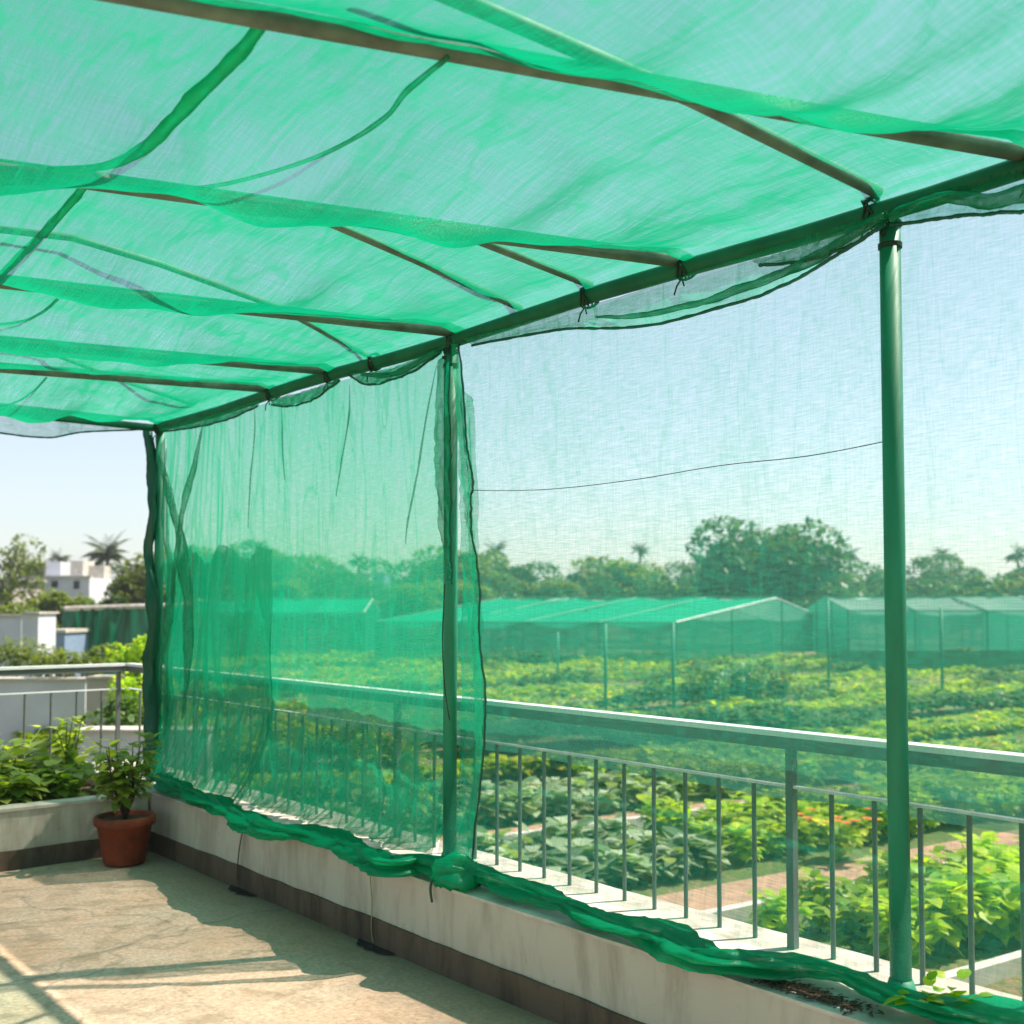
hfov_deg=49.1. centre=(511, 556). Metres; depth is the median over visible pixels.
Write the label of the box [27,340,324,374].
rafter pipe
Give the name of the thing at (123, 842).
plant pot
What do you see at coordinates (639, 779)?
cabbage plant
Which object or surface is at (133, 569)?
tree
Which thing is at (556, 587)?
tree
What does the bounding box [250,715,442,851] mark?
net layer
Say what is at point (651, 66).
roof net
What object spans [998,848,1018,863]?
field vegetable
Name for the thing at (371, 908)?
cord
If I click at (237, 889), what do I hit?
drain hole
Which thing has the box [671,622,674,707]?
field pole
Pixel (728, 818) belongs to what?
field vegetable
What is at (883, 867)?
field vegetable
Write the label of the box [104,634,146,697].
shrub
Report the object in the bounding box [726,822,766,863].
field vegetable
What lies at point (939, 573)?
tree
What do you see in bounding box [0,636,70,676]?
shrub
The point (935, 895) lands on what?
field vegetable
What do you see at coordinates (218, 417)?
hanging net edge
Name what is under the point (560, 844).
cabbage plant
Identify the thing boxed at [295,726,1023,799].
path
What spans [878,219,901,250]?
pole clamp
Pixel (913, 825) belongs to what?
field vegetable
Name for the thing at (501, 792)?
cabbage plant
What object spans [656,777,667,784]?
field vegetable
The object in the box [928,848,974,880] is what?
field vegetable
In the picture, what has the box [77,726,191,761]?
garden wall
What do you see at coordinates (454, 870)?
net knot
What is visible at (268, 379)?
roof net
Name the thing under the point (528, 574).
tree
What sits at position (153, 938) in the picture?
terrace floor
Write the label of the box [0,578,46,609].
house
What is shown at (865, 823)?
field vegetable
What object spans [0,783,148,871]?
planter wall
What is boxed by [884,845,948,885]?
field vegetable
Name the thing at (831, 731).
field vegetable
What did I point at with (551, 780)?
cabbage plant
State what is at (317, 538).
side net
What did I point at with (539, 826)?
path
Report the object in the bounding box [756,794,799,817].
field vegetable
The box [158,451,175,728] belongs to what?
net pleat
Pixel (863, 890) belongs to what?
field vegetable
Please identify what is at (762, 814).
field vegetable
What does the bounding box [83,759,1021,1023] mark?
parapet wall
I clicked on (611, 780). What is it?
cabbage plant
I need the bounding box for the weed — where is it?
[881,969,993,1006]
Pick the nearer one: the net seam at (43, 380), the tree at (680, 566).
the net seam at (43, 380)
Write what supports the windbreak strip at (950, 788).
attached to the balcony railing at (932, 755)
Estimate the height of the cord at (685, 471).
0.045 m
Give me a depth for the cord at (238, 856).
6.32 m
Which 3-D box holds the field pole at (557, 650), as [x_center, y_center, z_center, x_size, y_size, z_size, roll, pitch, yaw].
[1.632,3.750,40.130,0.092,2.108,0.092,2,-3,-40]
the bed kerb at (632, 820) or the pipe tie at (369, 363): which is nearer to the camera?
the pipe tie at (369, 363)
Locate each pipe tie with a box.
[153,424,163,441]
[265,389,270,410]
[323,371,329,389]
[366,356,379,381]
[444,335,452,359]
[578,284,598,321]
[673,259,695,294]
[861,198,873,222]
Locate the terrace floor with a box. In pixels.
[0,850,556,1023]
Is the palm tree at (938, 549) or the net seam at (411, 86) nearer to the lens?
the net seam at (411, 86)
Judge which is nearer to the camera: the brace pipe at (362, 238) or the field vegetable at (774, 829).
the brace pipe at (362, 238)
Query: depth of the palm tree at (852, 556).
119.93 m
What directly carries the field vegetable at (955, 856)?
on the ground
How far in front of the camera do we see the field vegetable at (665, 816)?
14.02 m
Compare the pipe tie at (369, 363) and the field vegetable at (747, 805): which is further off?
the field vegetable at (747, 805)
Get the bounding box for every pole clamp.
[442,348,451,366]
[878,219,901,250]
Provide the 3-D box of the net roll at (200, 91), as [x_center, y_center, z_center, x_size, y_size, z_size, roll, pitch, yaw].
[-0.905,-1.161,2.926,1.113,0.066,0.152,-2,-3,44]
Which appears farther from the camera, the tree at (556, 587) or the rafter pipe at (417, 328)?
the tree at (556, 587)
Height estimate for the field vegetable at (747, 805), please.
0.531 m
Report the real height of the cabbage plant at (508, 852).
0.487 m
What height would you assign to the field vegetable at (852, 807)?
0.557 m
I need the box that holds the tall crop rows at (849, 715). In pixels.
[142,646,1023,764]
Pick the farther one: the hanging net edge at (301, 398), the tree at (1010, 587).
the tree at (1010, 587)
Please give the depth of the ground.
14.03 m
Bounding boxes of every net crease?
[248,409,255,524]
[281,407,284,479]
[336,384,349,494]
[405,364,436,543]
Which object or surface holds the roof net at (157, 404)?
attached to the rafter pipe at (195, 384)
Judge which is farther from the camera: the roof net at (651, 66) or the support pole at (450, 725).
the support pole at (450, 725)
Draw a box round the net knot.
[429,852,481,892]
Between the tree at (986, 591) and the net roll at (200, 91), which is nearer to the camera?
the net roll at (200, 91)
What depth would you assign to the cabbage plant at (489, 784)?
16.86 m
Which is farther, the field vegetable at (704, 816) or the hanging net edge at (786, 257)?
the field vegetable at (704, 816)
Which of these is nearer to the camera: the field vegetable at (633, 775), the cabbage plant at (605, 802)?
the cabbage plant at (605, 802)
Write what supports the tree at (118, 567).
on the ground
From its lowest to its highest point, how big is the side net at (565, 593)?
2.430 m
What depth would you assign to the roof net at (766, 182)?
3.18 m
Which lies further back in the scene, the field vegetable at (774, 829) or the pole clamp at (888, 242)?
the field vegetable at (774, 829)
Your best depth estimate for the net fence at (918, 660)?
48.85 m
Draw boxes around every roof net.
[0,0,1012,260]
[0,188,658,332]
[0,281,442,371]
[0,344,311,388]
[0,373,256,423]
[192,0,1023,147]
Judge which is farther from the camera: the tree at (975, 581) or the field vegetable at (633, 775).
the tree at (975, 581)
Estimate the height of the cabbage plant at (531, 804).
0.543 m
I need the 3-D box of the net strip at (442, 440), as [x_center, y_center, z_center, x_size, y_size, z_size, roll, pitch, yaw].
[-0.327,-0.424,5.377,0.030,1.117,0.156,2,-3,-40]
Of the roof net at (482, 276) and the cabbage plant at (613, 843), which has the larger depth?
the cabbage plant at (613, 843)
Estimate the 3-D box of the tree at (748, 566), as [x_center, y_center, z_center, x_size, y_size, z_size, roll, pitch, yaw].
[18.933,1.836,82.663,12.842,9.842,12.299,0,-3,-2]
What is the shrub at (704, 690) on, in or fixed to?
on the ground
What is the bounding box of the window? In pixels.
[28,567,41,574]
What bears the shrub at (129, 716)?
on the ground
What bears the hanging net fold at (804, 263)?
hanging from the roof net at (766, 182)
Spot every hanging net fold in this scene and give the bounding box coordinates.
[360,350,436,378]
[595,212,885,318]
[888,183,1023,221]
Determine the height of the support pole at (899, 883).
2.490 m
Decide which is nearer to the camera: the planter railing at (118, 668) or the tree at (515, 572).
the planter railing at (118, 668)
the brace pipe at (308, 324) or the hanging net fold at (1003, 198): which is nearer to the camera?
the hanging net fold at (1003, 198)
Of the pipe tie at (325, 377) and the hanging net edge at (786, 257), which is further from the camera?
the pipe tie at (325, 377)
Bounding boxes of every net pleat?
[155,436,193,719]
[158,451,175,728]
[171,427,202,607]
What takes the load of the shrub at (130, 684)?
on the ground
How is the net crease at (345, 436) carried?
attached to the side net at (317, 538)
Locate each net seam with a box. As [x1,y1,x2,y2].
[0,377,46,405]
[29,298,58,319]
[200,55,449,189]
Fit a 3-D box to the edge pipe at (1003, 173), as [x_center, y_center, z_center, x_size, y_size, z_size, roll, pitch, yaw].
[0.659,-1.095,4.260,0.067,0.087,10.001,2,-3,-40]
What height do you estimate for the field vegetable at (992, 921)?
0.745 m
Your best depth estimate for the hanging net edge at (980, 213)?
3.37 m
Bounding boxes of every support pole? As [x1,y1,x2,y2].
[154,431,165,720]
[441,352,457,855]
[879,218,916,990]
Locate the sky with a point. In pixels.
(963, 295)
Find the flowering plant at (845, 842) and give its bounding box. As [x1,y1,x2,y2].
[798,807,880,859]
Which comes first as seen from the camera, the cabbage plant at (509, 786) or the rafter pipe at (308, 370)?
the rafter pipe at (308, 370)
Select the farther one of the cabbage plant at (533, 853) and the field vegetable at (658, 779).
the field vegetable at (658, 779)
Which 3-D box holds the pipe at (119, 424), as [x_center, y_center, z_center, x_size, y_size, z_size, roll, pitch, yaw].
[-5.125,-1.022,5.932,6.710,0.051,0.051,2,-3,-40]
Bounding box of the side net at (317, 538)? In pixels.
[151,351,457,854]
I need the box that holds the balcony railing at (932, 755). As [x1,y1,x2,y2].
[126,663,1023,1000]
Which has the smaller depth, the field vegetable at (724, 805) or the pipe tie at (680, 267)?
the pipe tie at (680, 267)
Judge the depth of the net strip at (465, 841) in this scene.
5.11 m
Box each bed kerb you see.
[486,802,766,839]
[703,862,946,921]
[944,950,1021,986]
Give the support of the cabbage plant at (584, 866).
on the ground
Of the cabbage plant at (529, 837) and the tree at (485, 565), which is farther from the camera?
the tree at (485, 565)
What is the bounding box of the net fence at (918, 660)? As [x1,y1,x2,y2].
[830,650,1023,672]
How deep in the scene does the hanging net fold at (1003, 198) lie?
3.34 m
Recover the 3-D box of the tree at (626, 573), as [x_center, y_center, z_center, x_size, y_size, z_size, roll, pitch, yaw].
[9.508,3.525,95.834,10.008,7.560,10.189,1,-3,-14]
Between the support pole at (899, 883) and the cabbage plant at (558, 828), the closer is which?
the support pole at (899, 883)
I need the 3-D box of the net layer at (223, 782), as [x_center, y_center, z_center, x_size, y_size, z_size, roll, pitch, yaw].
[-2.045,0.710,7.378,0.319,1.585,1.682,2,-3,-40]
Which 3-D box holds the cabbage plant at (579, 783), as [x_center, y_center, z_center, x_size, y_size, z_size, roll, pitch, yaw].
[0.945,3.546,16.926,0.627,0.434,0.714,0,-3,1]
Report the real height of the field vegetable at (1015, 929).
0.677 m
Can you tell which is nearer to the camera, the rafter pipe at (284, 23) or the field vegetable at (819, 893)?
the rafter pipe at (284, 23)
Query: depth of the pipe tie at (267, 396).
6.75 m
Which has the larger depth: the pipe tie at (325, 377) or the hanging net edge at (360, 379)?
the pipe tie at (325, 377)
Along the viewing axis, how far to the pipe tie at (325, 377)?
6.22 m
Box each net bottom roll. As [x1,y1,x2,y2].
[149,773,444,877]
[472,863,1023,1023]
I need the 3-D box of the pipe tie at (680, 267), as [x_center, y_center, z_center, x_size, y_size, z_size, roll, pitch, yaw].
[0.657,-1.070,4.261,0.088,0.154,0.060,2,-3,-40]
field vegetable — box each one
[571,764,605,775]
[621,771,645,778]
[635,794,691,843]
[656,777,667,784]
[661,778,697,799]
[676,807,715,833]
[688,820,731,850]
[693,783,728,797]
[704,799,742,837]
[711,811,751,846]
[722,791,782,822]
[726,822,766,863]
[740,806,785,840]
[740,817,785,856]
[745,887,818,933]
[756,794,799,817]
[778,814,818,851]
[780,800,828,833]
[797,799,824,809]
[798,866,858,932]
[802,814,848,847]
[806,803,852,823]
[808,883,886,956]
[817,802,836,809]
[819,727,843,734]
[823,802,866,824]
[840,810,882,841]
[840,878,887,908]
[849,805,887,837]
[852,848,937,897]
[858,898,953,969]
[862,887,917,917]
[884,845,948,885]
[910,817,927,835]
[910,862,983,956]
[911,883,938,898]
[922,738,941,744]
[924,819,946,829]
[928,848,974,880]
[937,857,1019,948]
[938,739,970,746]
[940,852,1001,922]
[946,831,1018,861]
[961,846,1018,891]
[985,861,1020,942]
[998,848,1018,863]
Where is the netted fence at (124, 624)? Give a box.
[62,603,190,685]
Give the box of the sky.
[0,0,1023,585]
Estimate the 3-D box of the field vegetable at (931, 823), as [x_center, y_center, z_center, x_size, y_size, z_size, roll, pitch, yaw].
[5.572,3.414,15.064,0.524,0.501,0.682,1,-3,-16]
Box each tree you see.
[0,533,51,607]
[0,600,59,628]
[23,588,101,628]
[45,549,71,561]
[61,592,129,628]
[80,529,134,566]
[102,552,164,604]
[102,562,127,582]
[124,561,145,576]
[136,548,165,577]
[420,548,517,597]
[423,579,497,608]
[482,575,522,599]
[483,537,510,565]
[490,564,537,594]
[501,575,586,599]
[516,561,599,590]
[565,554,679,600]
[568,569,616,599]
[578,562,604,587]
[630,542,649,565]
[630,571,677,599]
[664,560,694,583]
[664,581,718,599]
[674,565,700,591]
[685,514,866,607]
[777,574,853,607]
[833,579,867,598]
[836,561,883,595]
[841,548,862,573]
[865,567,917,591]
[878,583,921,597]
[906,556,960,597]
[906,577,947,598]
[917,551,989,586]
[929,546,951,576]
[930,583,1006,597]
[961,571,1023,594]
[991,577,1023,598]
[1003,542,1023,568]
[1009,564,1023,577]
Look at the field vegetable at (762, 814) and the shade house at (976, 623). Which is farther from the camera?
the shade house at (976, 623)
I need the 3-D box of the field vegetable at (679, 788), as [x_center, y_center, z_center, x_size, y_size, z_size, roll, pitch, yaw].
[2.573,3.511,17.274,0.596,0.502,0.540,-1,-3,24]
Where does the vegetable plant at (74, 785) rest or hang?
in the planter wall at (42, 832)
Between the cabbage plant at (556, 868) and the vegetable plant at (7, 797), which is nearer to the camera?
the vegetable plant at (7, 797)
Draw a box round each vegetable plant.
[0,738,51,774]
[0,752,11,780]
[0,755,73,802]
[0,766,49,804]
[28,745,95,774]
[34,758,115,799]
[43,715,93,765]
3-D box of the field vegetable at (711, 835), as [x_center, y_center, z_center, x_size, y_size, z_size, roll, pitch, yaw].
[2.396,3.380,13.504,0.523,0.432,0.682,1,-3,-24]
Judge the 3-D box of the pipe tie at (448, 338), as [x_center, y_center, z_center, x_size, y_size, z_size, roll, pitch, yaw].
[-0.281,-1.021,5.378,0.088,0.154,0.060,2,-3,-40]
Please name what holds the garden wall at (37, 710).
on the ground
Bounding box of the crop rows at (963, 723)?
[9,652,1023,794]
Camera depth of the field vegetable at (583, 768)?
18.83 m
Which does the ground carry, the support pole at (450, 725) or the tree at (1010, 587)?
the tree at (1010, 587)
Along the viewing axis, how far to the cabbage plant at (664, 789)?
16.77 m
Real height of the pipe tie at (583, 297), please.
0.154 m
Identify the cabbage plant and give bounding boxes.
[466,780,504,793]
[466,786,526,826]
[477,825,512,852]
[481,788,509,798]
[485,841,529,864]
[493,845,556,867]
[499,780,553,820]
[499,831,541,850]
[504,780,527,795]
[505,776,560,792]
[513,816,593,861]
[534,776,566,785]
[538,848,617,882]
[540,783,593,816]
[546,836,613,864]
[546,866,580,874]
[558,776,589,803]
[573,770,603,788]
[577,818,621,844]
[580,789,621,813]
[585,770,629,798]
[585,811,657,843]
[590,843,665,886]
[604,833,641,854]
[610,776,661,809]
[621,828,666,855]
[629,773,651,785]
[640,840,695,881]
[651,781,681,805]
[656,826,733,875]
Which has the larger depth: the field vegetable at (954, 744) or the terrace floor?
the field vegetable at (954, 744)
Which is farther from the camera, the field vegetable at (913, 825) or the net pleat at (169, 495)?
the field vegetable at (913, 825)
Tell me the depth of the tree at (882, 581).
117.12 m
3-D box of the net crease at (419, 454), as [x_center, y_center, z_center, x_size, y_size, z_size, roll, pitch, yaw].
[-0.459,-0.512,5.647,0.012,0.885,0.268,2,-3,-40]
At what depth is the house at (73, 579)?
74.02 m
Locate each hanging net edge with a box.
[0,420,144,438]
[159,400,259,432]
[270,378,340,407]
[347,346,443,385]
[464,211,883,346]
[753,210,888,266]
[888,181,1023,226]
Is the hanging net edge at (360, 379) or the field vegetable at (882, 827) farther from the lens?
the field vegetable at (882, 827)
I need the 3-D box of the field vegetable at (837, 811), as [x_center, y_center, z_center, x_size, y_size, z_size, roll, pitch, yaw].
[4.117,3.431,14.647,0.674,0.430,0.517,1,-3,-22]
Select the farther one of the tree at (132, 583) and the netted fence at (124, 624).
the tree at (132, 583)
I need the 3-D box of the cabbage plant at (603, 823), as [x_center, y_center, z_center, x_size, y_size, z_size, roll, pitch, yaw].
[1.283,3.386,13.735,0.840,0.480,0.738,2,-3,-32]
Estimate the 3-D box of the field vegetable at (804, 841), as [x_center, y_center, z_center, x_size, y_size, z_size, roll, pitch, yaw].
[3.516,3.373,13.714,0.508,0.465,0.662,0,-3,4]
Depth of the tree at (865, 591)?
87.11 m
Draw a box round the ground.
[13,652,1023,996]
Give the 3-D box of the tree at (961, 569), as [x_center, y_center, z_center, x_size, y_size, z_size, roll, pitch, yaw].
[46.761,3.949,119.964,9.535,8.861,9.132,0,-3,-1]
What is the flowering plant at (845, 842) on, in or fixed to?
on the ground
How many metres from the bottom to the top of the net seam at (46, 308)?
0.013 m
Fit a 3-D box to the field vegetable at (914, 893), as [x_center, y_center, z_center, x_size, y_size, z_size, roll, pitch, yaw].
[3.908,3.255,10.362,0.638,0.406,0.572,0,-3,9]
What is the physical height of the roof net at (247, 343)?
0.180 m
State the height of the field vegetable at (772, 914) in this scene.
0.474 m
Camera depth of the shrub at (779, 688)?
32.62 m
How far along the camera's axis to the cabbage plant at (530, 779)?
16.60 m
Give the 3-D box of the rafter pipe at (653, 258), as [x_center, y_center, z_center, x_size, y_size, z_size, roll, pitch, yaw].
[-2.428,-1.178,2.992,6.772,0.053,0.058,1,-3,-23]
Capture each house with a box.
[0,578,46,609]
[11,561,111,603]
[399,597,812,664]
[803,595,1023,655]
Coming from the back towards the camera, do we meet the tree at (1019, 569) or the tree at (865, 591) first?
the tree at (1019, 569)
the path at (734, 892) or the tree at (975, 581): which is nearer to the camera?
the path at (734, 892)
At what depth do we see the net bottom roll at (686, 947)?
3.65 m
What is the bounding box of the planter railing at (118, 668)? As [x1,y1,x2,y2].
[0,663,125,763]
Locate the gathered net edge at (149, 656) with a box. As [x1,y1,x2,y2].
[142,431,161,781]
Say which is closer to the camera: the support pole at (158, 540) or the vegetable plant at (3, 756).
the vegetable plant at (3, 756)
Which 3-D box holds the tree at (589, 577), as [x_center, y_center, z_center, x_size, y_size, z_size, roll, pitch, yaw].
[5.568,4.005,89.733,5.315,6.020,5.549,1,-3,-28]
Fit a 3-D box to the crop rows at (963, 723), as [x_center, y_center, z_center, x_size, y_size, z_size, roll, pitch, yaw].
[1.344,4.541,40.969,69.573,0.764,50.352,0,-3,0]
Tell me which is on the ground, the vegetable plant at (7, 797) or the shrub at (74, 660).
the shrub at (74, 660)
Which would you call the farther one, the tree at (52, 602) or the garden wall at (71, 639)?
the tree at (52, 602)
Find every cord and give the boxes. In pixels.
[236,833,242,879]
[370,876,372,941]
[429,880,432,902]
[442,584,449,719]
[474,442,881,490]
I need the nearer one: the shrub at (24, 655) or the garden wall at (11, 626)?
the shrub at (24, 655)
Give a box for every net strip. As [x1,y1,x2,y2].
[434,352,452,584]
[452,344,486,858]
[456,391,482,835]
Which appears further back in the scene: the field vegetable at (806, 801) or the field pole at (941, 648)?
the field pole at (941, 648)
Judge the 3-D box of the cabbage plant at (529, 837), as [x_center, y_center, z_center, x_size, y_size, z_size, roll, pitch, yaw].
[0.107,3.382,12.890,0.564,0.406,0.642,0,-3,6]
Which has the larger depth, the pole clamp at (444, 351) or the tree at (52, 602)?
the tree at (52, 602)
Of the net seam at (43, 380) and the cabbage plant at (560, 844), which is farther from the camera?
the cabbage plant at (560, 844)
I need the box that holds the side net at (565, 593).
[439,239,881,944]
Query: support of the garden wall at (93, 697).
on the ground
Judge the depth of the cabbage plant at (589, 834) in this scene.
13.39 m
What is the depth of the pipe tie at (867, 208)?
3.62 m
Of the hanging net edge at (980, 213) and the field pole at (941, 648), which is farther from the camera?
the field pole at (941, 648)
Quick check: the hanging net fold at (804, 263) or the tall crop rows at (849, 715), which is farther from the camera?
the tall crop rows at (849, 715)
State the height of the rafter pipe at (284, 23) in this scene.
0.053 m
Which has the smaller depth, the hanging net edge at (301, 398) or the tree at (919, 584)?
the hanging net edge at (301, 398)
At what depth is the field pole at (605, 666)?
30.96 m
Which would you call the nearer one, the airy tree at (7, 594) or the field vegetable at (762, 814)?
the field vegetable at (762, 814)
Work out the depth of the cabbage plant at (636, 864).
11.99 m
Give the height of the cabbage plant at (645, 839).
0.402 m
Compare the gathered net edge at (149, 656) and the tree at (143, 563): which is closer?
the gathered net edge at (149, 656)
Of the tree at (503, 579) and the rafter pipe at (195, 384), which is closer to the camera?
the rafter pipe at (195, 384)
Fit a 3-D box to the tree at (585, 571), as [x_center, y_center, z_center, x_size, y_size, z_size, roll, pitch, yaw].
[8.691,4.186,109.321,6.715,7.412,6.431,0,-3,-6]
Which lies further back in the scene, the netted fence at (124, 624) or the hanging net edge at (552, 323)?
the netted fence at (124, 624)
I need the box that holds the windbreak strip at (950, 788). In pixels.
[312,695,1023,833]
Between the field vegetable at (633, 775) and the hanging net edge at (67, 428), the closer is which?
the hanging net edge at (67, 428)
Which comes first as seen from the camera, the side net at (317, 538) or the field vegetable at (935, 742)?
the side net at (317, 538)
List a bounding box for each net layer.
[140,545,272,804]
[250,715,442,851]
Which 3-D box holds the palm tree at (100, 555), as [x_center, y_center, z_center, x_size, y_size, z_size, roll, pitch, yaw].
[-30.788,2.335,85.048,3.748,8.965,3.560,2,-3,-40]
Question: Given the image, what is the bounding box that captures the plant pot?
[93,810,155,866]
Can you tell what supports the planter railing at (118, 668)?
on the planter wall at (42, 832)
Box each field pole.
[556,632,558,686]
[604,624,606,709]
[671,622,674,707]
[826,600,829,686]
[939,608,943,688]
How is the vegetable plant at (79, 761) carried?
in the planter wall at (42, 832)
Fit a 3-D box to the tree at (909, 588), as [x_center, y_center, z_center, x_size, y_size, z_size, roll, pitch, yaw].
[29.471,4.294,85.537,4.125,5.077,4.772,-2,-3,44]
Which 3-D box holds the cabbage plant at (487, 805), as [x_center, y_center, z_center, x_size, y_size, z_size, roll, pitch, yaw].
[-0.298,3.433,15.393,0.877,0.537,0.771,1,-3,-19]
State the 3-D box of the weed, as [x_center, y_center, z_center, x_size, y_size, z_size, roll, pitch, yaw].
[1.255,1.303,3.301,0.345,0.136,0.236,1,-3,-12]
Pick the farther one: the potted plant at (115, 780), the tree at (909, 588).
the tree at (909, 588)
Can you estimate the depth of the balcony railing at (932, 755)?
4.03 m
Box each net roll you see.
[14,189,85,265]
[47,28,265,172]
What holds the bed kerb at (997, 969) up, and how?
on the ground
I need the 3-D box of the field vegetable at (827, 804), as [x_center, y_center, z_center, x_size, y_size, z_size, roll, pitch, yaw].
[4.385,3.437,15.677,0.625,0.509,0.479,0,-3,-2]
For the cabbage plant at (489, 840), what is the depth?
12.69 m
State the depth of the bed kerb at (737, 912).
10.64 m
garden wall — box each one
[0,614,21,676]
[0,677,85,752]
[21,612,59,676]
[55,628,89,676]
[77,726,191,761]
[86,675,125,725]
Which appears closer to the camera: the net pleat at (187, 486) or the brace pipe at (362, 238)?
the brace pipe at (362, 238)
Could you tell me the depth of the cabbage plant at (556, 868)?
11.43 m
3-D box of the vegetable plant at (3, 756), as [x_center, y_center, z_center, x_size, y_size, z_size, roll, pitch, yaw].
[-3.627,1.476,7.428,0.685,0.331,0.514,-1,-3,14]
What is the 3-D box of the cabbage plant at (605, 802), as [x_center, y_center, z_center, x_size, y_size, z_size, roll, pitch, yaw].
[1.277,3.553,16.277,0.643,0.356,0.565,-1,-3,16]
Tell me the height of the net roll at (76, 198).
0.032 m
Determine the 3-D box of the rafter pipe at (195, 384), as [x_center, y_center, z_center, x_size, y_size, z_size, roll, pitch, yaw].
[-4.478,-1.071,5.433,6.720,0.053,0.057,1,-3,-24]
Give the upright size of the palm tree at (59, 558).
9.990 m
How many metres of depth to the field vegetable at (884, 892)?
10.10 m
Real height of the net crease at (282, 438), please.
0.466 m
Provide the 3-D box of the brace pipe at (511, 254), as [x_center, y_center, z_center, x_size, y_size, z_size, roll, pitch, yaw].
[0.055,-1.152,4.336,0.041,0.034,0.881,-2,-3,38]
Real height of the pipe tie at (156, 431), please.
0.154 m
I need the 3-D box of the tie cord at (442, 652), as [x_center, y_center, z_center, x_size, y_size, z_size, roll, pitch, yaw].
[-0.310,0.446,5.271,0.007,0.637,0.064,2,-3,-40]
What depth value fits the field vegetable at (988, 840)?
11.68 m
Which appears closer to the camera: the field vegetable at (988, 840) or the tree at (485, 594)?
the field vegetable at (988, 840)
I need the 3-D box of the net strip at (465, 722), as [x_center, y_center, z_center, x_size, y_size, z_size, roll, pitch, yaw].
[-0.206,0.330,5.308,0.033,2.344,0.239,2,-3,-40]
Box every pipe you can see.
[0,162,678,266]
[0,226,345,346]
[0,283,453,336]
[0,369,266,392]
[0,415,154,430]
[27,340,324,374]
[97,0,1023,161]
[155,159,1023,430]
[330,226,515,307]
[440,0,882,195]
[479,243,591,286]
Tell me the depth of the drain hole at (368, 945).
5.22 m
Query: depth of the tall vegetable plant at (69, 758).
7.95 m
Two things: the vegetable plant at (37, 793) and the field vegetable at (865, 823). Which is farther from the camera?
the field vegetable at (865, 823)
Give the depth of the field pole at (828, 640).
37.96 m
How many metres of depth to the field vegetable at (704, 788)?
17.40 m
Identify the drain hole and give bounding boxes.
[228,885,255,894]
[357,939,394,953]
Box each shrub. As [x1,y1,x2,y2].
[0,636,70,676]
[29,642,116,676]
[74,694,143,727]
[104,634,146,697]
[105,664,163,724]
[680,661,776,710]
[729,664,809,701]
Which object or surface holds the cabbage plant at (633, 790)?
on the ground
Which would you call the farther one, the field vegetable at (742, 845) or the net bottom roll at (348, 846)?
the field vegetable at (742, 845)
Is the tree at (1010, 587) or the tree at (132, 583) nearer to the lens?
the tree at (132, 583)
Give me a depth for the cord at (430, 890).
4.92 m
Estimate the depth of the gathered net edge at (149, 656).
7.96 m
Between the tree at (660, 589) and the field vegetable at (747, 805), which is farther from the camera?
the tree at (660, 589)
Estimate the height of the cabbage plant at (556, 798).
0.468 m
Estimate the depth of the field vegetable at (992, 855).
10.88 m
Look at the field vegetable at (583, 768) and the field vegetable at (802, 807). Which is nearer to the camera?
the field vegetable at (802, 807)
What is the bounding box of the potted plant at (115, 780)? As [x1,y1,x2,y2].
[86,732,164,818]
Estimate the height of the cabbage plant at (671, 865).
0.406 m
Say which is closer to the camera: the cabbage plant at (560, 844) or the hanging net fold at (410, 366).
the hanging net fold at (410, 366)
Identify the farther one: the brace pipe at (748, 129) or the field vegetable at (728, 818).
the field vegetable at (728, 818)
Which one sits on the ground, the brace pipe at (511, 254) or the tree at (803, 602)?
the tree at (803, 602)
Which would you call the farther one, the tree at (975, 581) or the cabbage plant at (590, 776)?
the tree at (975, 581)
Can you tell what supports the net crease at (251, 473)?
attached to the side net at (317, 538)
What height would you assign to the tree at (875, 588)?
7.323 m
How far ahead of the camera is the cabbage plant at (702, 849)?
12.53 m
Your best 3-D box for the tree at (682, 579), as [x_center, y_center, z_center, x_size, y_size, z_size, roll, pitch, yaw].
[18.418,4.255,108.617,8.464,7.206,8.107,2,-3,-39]
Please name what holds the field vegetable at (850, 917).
on the ground
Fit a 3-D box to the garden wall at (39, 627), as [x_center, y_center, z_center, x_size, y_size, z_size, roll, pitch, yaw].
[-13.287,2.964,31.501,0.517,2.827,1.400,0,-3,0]
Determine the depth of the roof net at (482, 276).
4.30 m
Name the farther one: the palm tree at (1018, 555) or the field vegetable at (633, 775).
the palm tree at (1018, 555)
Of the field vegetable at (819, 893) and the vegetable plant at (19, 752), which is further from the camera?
the field vegetable at (819, 893)
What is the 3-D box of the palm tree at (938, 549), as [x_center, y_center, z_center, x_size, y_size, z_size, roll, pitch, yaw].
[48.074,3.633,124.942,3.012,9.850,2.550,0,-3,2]
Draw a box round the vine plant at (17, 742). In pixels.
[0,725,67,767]
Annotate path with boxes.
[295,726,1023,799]
[439,796,766,840]
[657,832,1018,910]
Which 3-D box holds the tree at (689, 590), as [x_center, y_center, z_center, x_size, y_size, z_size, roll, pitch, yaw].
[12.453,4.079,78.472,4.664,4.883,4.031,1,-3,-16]
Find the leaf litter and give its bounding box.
[750,979,884,1016]
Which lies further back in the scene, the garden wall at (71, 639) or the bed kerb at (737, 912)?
the garden wall at (71, 639)
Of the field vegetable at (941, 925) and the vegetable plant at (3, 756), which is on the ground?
the field vegetable at (941, 925)
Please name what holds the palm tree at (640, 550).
on the ground

